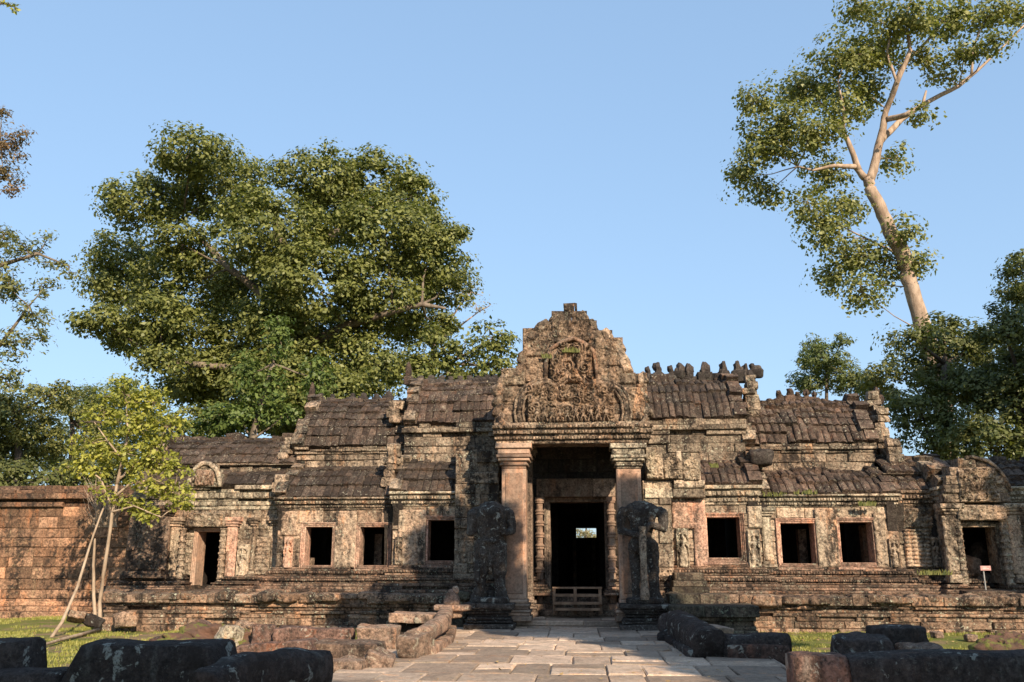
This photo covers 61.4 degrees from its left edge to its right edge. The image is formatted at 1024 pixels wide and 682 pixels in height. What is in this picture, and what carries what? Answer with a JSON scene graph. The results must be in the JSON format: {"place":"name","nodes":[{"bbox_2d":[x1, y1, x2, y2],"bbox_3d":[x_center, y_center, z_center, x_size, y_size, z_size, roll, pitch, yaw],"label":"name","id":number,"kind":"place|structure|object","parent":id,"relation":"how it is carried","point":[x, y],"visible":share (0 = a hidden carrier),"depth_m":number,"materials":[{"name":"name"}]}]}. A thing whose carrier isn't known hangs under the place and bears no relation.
{"place":"outdoors","nodes":[
{"label":"outdoors","id":0,"kind":"place"},
{"bbox_2d":[314,638,386,657],"bbox_3d":[-2.597,4.943,13.715,1.132,0.367,0.836,-1,-14,4],"label":"fallen block","id":1,"kind":"object","parent":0,"point":[339,648],"depth_m":13.43,"materials":[{"name":"stone"}]},
{"bbox_2d":[0,615,994,667],"bbox_3d":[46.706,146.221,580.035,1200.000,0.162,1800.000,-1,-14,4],"label":"ground","id":2,"kind":"structure","parent":0,"point":[50,624],"depth_m":19.55,"materials":[{"name":"green plant"}]},
{"bbox_2d":[0,0,20,14],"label":"overhanging tree","id":3,"kind":"object","parent":2,"relation":"on","point":[15,10],"visible":1,"depth_m":15.68,"materials":[{"name":"green plant"}]},
{"bbox_2d":[0,106,36,198],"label":"russet tree","id":4,"kind":"object","parent":2,"relation":"on","point":[5,172],"visible":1,"depth_m":34.49,"materials":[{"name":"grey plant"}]},
{"bbox_2d":[0,637,46,668],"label":"rail block","id":5,"kind":"structure","parent":2,"relation":"on","point":[15,652],"depth_m":9.30,"materials":[{"name":"stone"}]},
{"bbox_2d":[0,666,67,681],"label":"rail slab","id":6,"kind":"structure","parent":2,"relation":"on","point":[36,674],"depth_m":8.89,"materials":[{"name":"stone"}]},
{"bbox_2d":[0,378,81,485],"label":"bushy tree","id":7,"kind":"object","parent":2,"relation":"on","point":[15,427],"visible":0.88,"depth_m":37.81,"materials":[{"name":"green plant"}]},
{"bbox_2d":[0,223,86,398],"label":"overhanging tree","id":8,"kind":"object","parent":2,"relation":"on","point":[13,287],"visible":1,"depth_m":29.59,"materials":[{"name":"green plant"}]},
{"bbox_2d":[0,485,133,618],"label":"laterite wall","id":9,"kind":"structure","parent":2,"relation":"on","point":[46,533],"depth_m":25.80,"materials":[{"name":"brown stone"}]},
{"bbox_2d":[83,477,121,526],"bbox_3d":[-11.964,4.678,25.240,1.410,1.512,0.791,-1,-14,4],"label":"bare shrub","id":10,"kind":"object","parent":9,"relation":"on","point":[105,517],"visible":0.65,"depth_m":25.09,"materials":[{"name":"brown plant"}]},
{"bbox_2d":[0,446,145,485],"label":"bushy tree","id":11,"kind":"object","parent":2,"relation":"on","point":[10,473],"visible":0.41,"depth_m":31.27,"materials":[{"name":"green plant"}]},
{"bbox_2d":[46,628,101,645],"bbox_3d":[-9.477,6.324,18.327,0.178,0.093,4.773,2,-14,-10],"label":"surface root","id":12,"kind":"object","parent":2,"relation":"on","point":[76,635],"visible":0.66,"depth_m":18.87,"materials":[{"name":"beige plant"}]},
{"bbox_2d":[66,609,86,623],"bbox_3d":[-10.296,6.515,20.404,0.414,0.348,0.603,7,-16,-26],"label":"loose stone","id":13,"kind":"object","parent":2,"relation":"on","point":[73,616],"visible":0.98,"depth_m":20.23,"materials":[{"name":"brown stone"}]},
{"bbox_2d":[82,613,105,627],"bbox_3d":[-10.043,6.684,20.643,0.406,0.351,0.522,-13,-19,42],"label":"loose stone","id":14,"kind":"object","parent":2,"relation":"on","point":[93,620],"visible":0.84,"depth_m":20.49,"materials":[{"name":"grey stone"}]},
{"bbox_2d":[32,383,162,483],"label":"bushy tree","id":15,"kind":"object","parent":2,"relation":"on","point":[72,412],"visible":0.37,"depth_m":41.70,"materials":[{"name":"green plant"}]},
{"bbox_2d":[46,373,184,483],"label":"bushy tree","id":16,"kind":"object","parent":2,"relation":"on","point":[90,391],"visible":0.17,"depth_m":60.02,"materials":[{"name":"green plant"}]},
{"bbox_2d":[50,373,198,636],"bbox_3d":[-9.673,3.990,21.378,3.611,6.620,2.150,5,-15,-19],"label":"young tree","id":17,"kind":"object","parent":2,"relation":"on","point":[150,449],"visible":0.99,"depth_m":21.69,"materials":[{"name":"green plant"}]},
{"bbox_2d":[112,611,137,628],"bbox_3d":[-9.535,6.850,21.186,0.533,0.392,0.521,-10,-17,34],"label":"loose stone","id":18,"kind":"object","parent":2,"relation":"on","point":[124,619],"visible":1,"depth_m":21.03,"materials":[{"name":"brown stone"}]},
{"bbox_2d":[61,638,236,681],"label":"rail block","id":19,"kind":"object","parent":2,"relation":"on","point":[115,660],"depth_m":8.61,"materials":[{"name":"stone"}]},
{"bbox_2d":[149,636,159,640],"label":"loose stone","id":20,"kind":"object","parent":2,"relation":"on","point":[154,638],"visible":0.22,"depth_m":17.19,"materials":[{"name":"brown stone"}]},
{"bbox_2d":[157,622,251,644],"bbox_3d":[-5.843,6.161,17.319,3.208,1.024,2.281,-1,-14,4],"label":"earth mound","id":21,"kind":"object","parent":2,"relation":"on","point":[194,630],"visible":0.2,"depth_m":16.96,"materials":[{"name":"brown soil"}]},
{"bbox_2d":[195,619,211,623],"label":"loose stone","id":22,"kind":"object","parent":21,"relation":"on","point":[203,621],"visible":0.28,"depth_m":17.70,"materials":[{"name":"stone"}]},
{"bbox_2d":[236,620,256,631],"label":"loose stone","id":23,"kind":"object","parent":21,"relation":"on","point":[245,624],"visible":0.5,"depth_m":17.06,"materials":[{"name":"brown stone"}]},
{"bbox_2d":[214,625,244,646],"bbox_3d":[-5.483,5.716,16.698,0.459,0.456,0.516,-12,-18,39],"label":"loose stone","id":24,"kind":"object","parent":2,"relation":"on","point":[236,632],"visible":0.69,"depth_m":16.57,"materials":[{"name":"stone"}]},
{"bbox_2d":[181,310,337,438],"bbox_3d":[-9.449,4.167,31.832,5.904,10.601,2.501,-1,-14,4],"label":"climbing vine","id":25,"kind":"object","parent":2,"relation":"on","point":[266,398],"visible":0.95,"depth_m":32.08,"materials":[{"name":"plant"}]},
{"bbox_2d":[188,647,333,681],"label":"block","id":26,"kind":"object","parent":2,"relation":"on","point":[290,664],"visible":1,"depth_m":8.15,"materials":[{"name":"stone"}]},
{"bbox_2d":[251,624,276,643],"bbox_3d":[-4.755,5.675,16.543,0.467,0.511,0.524,3,-14,-13],"label":"loose stone","id":27,"kind":"object","parent":2,"relation":"on","point":[262,633],"visible":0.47,"depth_m":16.39,"materials":[{"name":"brown stone"}]},
{"bbox_2d":[62,119,483,437],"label":"fig tree","id":28,"kind":"object","parent":2,"relation":"on","point":[357,210],"visible":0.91,"depth_m":42.33,"materials":[{"name":"green plant"}]},
{"bbox_2d":[236,637,318,652],"bbox_3d":[-3.636,4.954,13.465,1.375,0.595,0.781,1,-14,-3],"label":"fallen block","id":29,"kind":"object","parent":2,"relation":"on","point":[306,643],"depth_m":13.18,"materials":[{"name":"brown stone"}]},
{"bbox_2d":[272,625,355,641],"bbox_3d":[-3.746,5.654,16.338,1.564,0.502,0.606,-1,-14,4],"label":"fallen block","id":30,"kind":"object","parent":2,"relation":"on","point":[283,633],"depth_m":16.12,"materials":[{"name":"brown stone"}]},
{"bbox_2d":[333,655,365,672],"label":"fallen block","id":31,"kind":"object","parent":2,"relation":"on","point":[350,662],"depth_m":12.96,"materials":[{"name":"stone"}]},
{"bbox_2d":[356,623,400,648],"bbox_3d":[-2.502,5.552,16.096,0.851,0.513,0.641,-1,-14,4],"label":"fallen block","id":32,"kind":"object","parent":2,"relation":"on","point":[388,634],"depth_m":15.87,"materials":[{"name":"stone"}]},
{"bbox_2d":[398,623,421,634],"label":"fallen block","id":33,"kind":"object","parent":2,"relation":"on","point":[405,627],"depth_m":18.20,"materials":[{"name":"stone"}]},
{"bbox_2d":[388,611,435,623],"bbox_3d":[-2.070,5.868,18.336,1.031,0.227,0.867,0,-14,-1],"label":"fallen slab","id":34,"kind":"object","parent":33,"relation":"on","point":[407,617],"depth_m":17.94,"materials":[{"name":"stone"}]},
{"bbox_2d":[353,315,522,387],"bbox_3d":[-3.097,4.688,36.300,7.357,11.756,2.714,-1,-14,4],"label":"side tree","id":35,"kind":"object","parent":2,"relation":"on","point":[422,364],"visible":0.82,"depth_m":36.93,"materials":[{"name":"green plant"}]},
{"bbox_2d":[409,277,496,376],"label":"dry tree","id":36,"kind":"object","parent":2,"relation":"on","point":[479,310],"visible":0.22,"depth_m":48.10,"materials":[{"name":"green plant"}]},
{"bbox_2d":[95,303,1023,629],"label":"temple gatehouse","id":37,"kind":"object","parent":2,"relation":"on","point":[363,491],"visible":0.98,"depth_m":23.33,"materials":[{"name":"stone"}]},
{"bbox_2d":[254,537,270,574],"bbox_3d":[-7.074,6.076,24.424,0.418,1.054,0.089,-1,-14,4],"label":"false window","id":38,"kind":"structure","parent":37,"relation":"in","point":[262,557],"depth_m":24.42,"materials":[{"name":"stone"}]},
{"bbox_2d":[299,522,335,566],"bbox_3d":[-5.312,5.721,23.913,1.065,1.337,0.611,-1,-14,4],"label":"window","id":39,"kind":"structure","parent":37,"relation":"in","point":[305,541],"depth_m":23.81,"materials":[{"name":"pink stone"}]},
{"bbox_2d":[354,522,391,568],"bbox_3d":[-3.774,5.694,23.797,1.078,1.337,0.608,-1,-14,4],"label":"window","id":40,"kind":"structure","parent":37,"relation":"in","point":[360,527],"depth_m":23.64,"materials":[{"name":"pink stone"}]},
{"bbox_2d":[421,516,454,567],"bbox_3d":[-1.860,5.422,23.295,1.083,1.369,0.610,-1,-14,4],"label":"window","id":41,"kind":"structure","parent":37,"relation":"in","point":[430,563],"depth_m":23.20,"materials":[{"name":"brown stone"}]},
{"bbox_2d":[540,352,551,358],"bbox_3d":[0.879,0.365,21.959,0.323,0.152,0.116,1,-14,-3],"label":"ledge plant","id":42,"kind":"object","parent":37,"relation":"on","point":[545,356],"visible":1,"depth_m":21.95,"materials":[{"name":"green plant"}]},
{"bbox_2d":[562,346,579,352],"bbox_3d":[1.490,0.211,21.904,0.477,0.155,0.161,-1,-14,4],"label":"ledge plant","id":43,"kind":"object","parent":37,"relation":"on","point":[572,350],"visible":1,"depth_m":21.88,"materials":[{"name":"green plant"}]},
{"bbox_2d":[552,587,601,613],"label":"wooden steps","id":44,"kind":"structure","parent":37,"relation":"on","point":[575,603],"depth_m":21.95,"materials":[{"name":"brown wood"}]},
{"bbox_2d":[708,462,718,467],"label":"ledge plant","id":45,"kind":"object","parent":37,"relation":"on","point":[714,465],"visible":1,"depth_m":22.91,"materials":[{"name":"green plant"}]},
{"bbox_2d":[703,513,747,564],"bbox_3d":[5.555,5.218,22.745,1.147,1.341,0.608,-1,-14,4],"label":"window","id":46,"kind":"structure","parent":37,"relation":"in","point":[740,526],"depth_m":22.52,"materials":[{"name":"pink stone"}]},
{"bbox_2d":[762,491,786,495],"bbox_3d":[6.911,4.010,22.716,0.645,0.153,0.151,-1,-14,4],"label":"ledge plant","id":47,"kind":"object","parent":37,"relation":"on","point":[775,494],"visible":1,"depth_m":22.70,"materials":[{"name":"green plant"}]},
{"bbox_2d":[775,518,818,566],"bbox_3d":[7.502,5.372,22.756,1.170,1.342,0.608,-1,-14,4],"label":"window","id":48,"kind":"structure","parent":37,"relation":"in","point":[811,521],"depth_m":22.64,"materials":[{"name":"pink stone"}]},
{"bbox_2d":[794,489,816,493],"bbox_3d":[7.707,3.950,22.662,0.623,0.152,0.154,-1,-14,4],"label":"ledge plant","id":49,"kind":"object","parent":37,"relation":"on","point":[808,491],"visible":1,"depth_m":22.63,"materials":[{"name":"green plant"}]},
{"bbox_2d":[836,517,878,568],"bbox_3d":[9.004,5.320,22.646,1.130,1.332,0.610,-1,-14,4],"label":"window","id":50,"kind":"structure","parent":37,"relation":"in","point":[872,563],"depth_m":22.54,"materials":[{"name":"pink stone"}]},
{"bbox_2d":[858,500,876,505],"bbox_3d":[9.208,4.200,22.383,0.468,0.151,0.142,-1,-14,4],"label":"ledge plant","id":51,"kind":"object","parent":37,"relation":"on","point":[867,503],"visible":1,"depth_m":22.35,"materials":[{"name":"green plant"}]},
{"bbox_2d":[903,529,932,566],"bbox_3d":[10.520,5.359,22.339,0.650,0.966,0.142,-1,-14,4],"label":"false window","id":52,"kind":"structure","parent":37,"relation":"in","point":[917,545],"depth_m":22.34,"materials":[{"name":"stone"}]},
{"bbox_2d":[917,569,952,574],"bbox_3d":[10.530,5.743,21.474,0.842,0.154,0.150,-1,-14,4],"label":"ledge plant","id":53,"kind":"object","parent":37,"relation":"on","point":[934,572],"visible":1,"depth_m":21.46,"materials":[{"name":"green plant"}]},
{"bbox_2d":[965,555,981,576],"bbox_3d":[11.845,5.815,22.287,0.442,0.566,0.535,4,-15,-15],"label":"fallen stone","id":54,"kind":"object","parent":37,"relation":"on","point":[973,564],"visible":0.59,"depth_m":22.10,"materials":[{"name":"stone"}]},
{"bbox_2d":[966,542,988,565],"bbox_3d":[12.312,5.640,22.789,0.523,0.648,0.626,5,-15,-20],"label":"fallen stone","id":55,"kind":"object","parent":37,"relation":"on","point":[979,550],"visible":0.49,"depth_m":22.60,"materials":[{"name":"black stone"}]},
{"bbox_2d":[972,574,988,581],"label":"fallen stone","id":56,"kind":"object","parent":37,"relation":"on","point":[980,577],"visible":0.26,"depth_m":22.09,"materials":[{"name":"stone"}]},
{"bbox_2d":[984,572,991,582],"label":"fallen stone","id":57,"kind":"object","parent":37,"relation":"on","point":[988,575],"visible":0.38,"depth_m":22.24,"materials":[{"name":"stone"}]},
{"bbox_2d":[332,627,786,681],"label":"paved causeway","id":58,"kind":"structure","parent":2,"relation":"on","point":[554,652],"depth_m":13.72,"materials":[{"name":"stone"}]},
{"bbox_2d":[363,643,395,667],"bbox_3d":[-2.090,4.965,13.392,0.556,0.530,0.548,1,-14,-4],"label":"fallen block","id":59,"kind":"object","parent":58,"relation":"on","point":[378,657],"depth_m":13.17,"materials":[{"name":"stone"}]},
{"bbox_2d":[396,628,434,657],"bbox_3d":[-1.643,5.173,14.763,0.412,0.474,0.838,-5,-15,20],"label":"fallen block","id":60,"kind":"object","parent":58,"relation":"on","point":[413,643],"depth_m":14.51,"materials":[{"name":"stone"}]},
{"bbox_2d":[415,606,455,653],"bbox_3d":[-1.459,5.750,17.201,0.615,0.674,4.835,0,-14,1],"label":"serpent balustrade","id":61,"kind":"object","parent":58,"relation":"on","point":[441,626],"visible":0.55,"depth_m":16.28,"materials":[{"name":"stone"}]},
{"bbox_2d":[433,586,470,617],"bbox_3d":[-1.349,5.934,19.626,0.864,0.710,0.606,-1,-14,4],"label":"pointed stone","id":62,"kind":"object","parent":61,"relation":"on","point":[452,599],"visible":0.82,"depth_m":19.47,"materials":[{"name":"stone"}]},
{"bbox_2d":[464,501,516,629],"bbox_3d":[-0.499,5.340,20.700,1.208,2.947,0.976,-1,-14,4],"label":"guardian statue","id":63,"kind":"object","parent":58,"relation":"on","point":[487,522],"visible":1,"depth_m":20.52,"materials":[{"name":"stone"}]},
{"bbox_2d":[616,501,669,630],"bbox_3d":[3.117,5.268,20.397,1.251,2.943,1.030,-1,-14,4],"label":"guardian statue","id":64,"kind":"object","parent":58,"relation":"on","point":[644,607],"visible":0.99,"depth_m":20.25,"materials":[{"name":"stone"}]},
{"bbox_2d":[657,610,726,658],"bbox_3d":[3.321,5.633,16.457,0.843,0.795,4.348,0,-14,1],"label":"serpent balustrade","id":65,"kind":"object","parent":58,"relation":"on","point":[686,634],"visible":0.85,"depth_m":15.02,"materials":[{"name":"stone"}]},
{"bbox_2d":[785,651,851,681],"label":"rail block","id":66,"kind":"object","parent":58,"relation":"on","point":[805,666],"depth_m":8.85,"materials":[{"name":"brown stone"}]},
{"bbox_2d":[842,649,1023,681],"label":"rail block","id":67,"kind":"object","parent":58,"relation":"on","point":[928,665],"depth_m":8.68,"materials":[{"name":"stone"}]},
{"bbox_2d":[102,572,1023,633],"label":"stone terrace","id":68,"kind":"structure","parent":2,"relation":"on","point":[972,610],"depth_m":20.65,"materials":[{"name":"brown stone"}]},
{"bbox_2d":[980,566,990,589],"bbox_3d":[11.617,5.868,21.112,0.248,0.712,0.064,-1,-14,4],"label":"notice sign","id":69,"kind":"object","parent":68,"relation":"on","point":[985,568],"visible":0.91,"depth_m":21.15,"materials":[{"name":"paint"}]},
{"bbox_2d":[576,528,595,537],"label":"bushy tree","id":70,"kind":"object","parent":2,"relation":"on","point":[586,533],"visible":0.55,"depth_m":54.38,"materials":[{"name":"green plant"}]},
{"bbox_2d":[710,624,733,633],"bbox_3d":[4.142,5.939,17.816,0.771,0.233,0.854,-1,-14,4],"label":"fallen slab","id":71,"kind":"object","parent":2,"relation":"on","point":[724,629],"depth_m":17.47,"materials":[{"name":"stone"}]},
{"bbox_2d":[724,632,791,664],"bbox_3d":[4.097,5.163,14.502,1.139,0.509,0.539,-1,-14,4],"label":"serpent balustrade","id":72,"kind":"object","parent":2,"relation":"on","point":[777,646],"visible":0.69,"depth_m":14.30,"materials":[{"name":"stone"}]},
{"bbox_2d":[784,332,880,399],"bbox_3d":[13.874,5.015,36.854,3.821,11.582,3.621,4,-14,-15],"label":"feathery tree","id":73,"kind":"object","parent":2,"relation":"on","point":[825,367],"visible":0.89,"depth_m":37.27,"materials":[{"name":"green plant"}]},
{"bbox_2d":[830,631,894,653],"bbox_3d":[5.059,4.557,12.368,0.847,0.718,0.631,-1,-14,4],"label":"fallen block","id":74,"kind":"object","parent":2,"relation":"on","point":[849,642],"depth_m":12.23,"materials":[{"name":"stone"}]},
{"bbox_2d":[720,0,1023,457],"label":"leaning tree","id":75,"kind":"object","parent":2,"relation":"on","point":[864,59],"visible":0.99,"depth_m":46.14,"materials":[{"name":"green plant"}]},
{"bbox_2d":[854,351,902,412],"bbox_3d":[15.163,5.293,34.665,2.202,9.983,3.709,-10,-17,35],"label":"feathery tree","id":76,"kind":"object","parent":2,"relation":"on","point":[872,381],"visible":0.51,"depth_m":34.71,"materials":[{"name":"green plant"}]},
{"bbox_2d":[865,624,928,647],"bbox_3d":[5.786,4.681,12.963,0.789,0.794,0.696,-1,-14,4],"label":"fallen block","id":77,"kind":"object","parent":2,"relation":"on","point":[895,633],"depth_m":12.72,"materials":[{"name":"stone"}]},
{"bbox_2d":[895,642,943,649],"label":"fallen block","id":78,"kind":"object","parent":2,"relation":"on","point":[911,645],"depth_m":12.11,"materials":[{"name":"stone"}]},
{"bbox_2d":[929,631,943,637],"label":"loose stone","id":79,"kind":"object","parent":2,"relation":"on","point":[936,634],"visible":0.98,"depth_m":18.92,"materials":[{"name":"stone"}]},
{"bbox_2d":[870,310,1005,459],"bbox_3d":[16.394,4.076,31.890,4.676,11.025,6.352,-13,-19,43],"label":"bushy tree","id":80,"kind":"object","parent":2,"relation":"on","point":[935,389],"visible":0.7,"depth_m":31.81,"materials":[{"name":"green plant"}]},
{"bbox_2d":[963,634,977,641],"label":"loose stone","id":81,"kind":"object","parent":2,"relation":"on","point":[971,637],"visible":0.92,"depth_m":18.25,"materials":[{"name":"stone"}]},
{"bbox_2d":[931,301,1023,460],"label":"bushy tree","id":82,"kind":"object","parent":2,"relation":"on","point":[1002,393],"visible":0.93,"depth_m":29.65,"materials":[{"name":"green plant"}]},
{"bbox_2d":[968,630,1023,649],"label":"earth mound","id":83,"kind":"object","parent":2,"relation":"on","point":[1005,640],"visible":0.67,"depth_m":14.90,"materials":[{"name":"brown soil"}]},
{"bbox_2d":[986,248,1023,321],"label":"evergreen tree","id":84,"kind":"object","parent":2,"relation":"on","point":[1015,292],"visible":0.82,"depth_m":36.63,"materials":[{"name":"green plant"}]},
{"bbox_2d":[0,0,1023,537],"label":"sky","id":85,"kind":"structure","parent":0,"point":[584,145],"materials":[{"name":"blue"}]},
{"bbox_2d":[26,590,1023,681],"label":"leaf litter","id":86,"kind":"object","parent":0,"point":[494,639],"visible":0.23,"depth_m":17.66,"materials":[{"name":"brown plant"}]}
]}

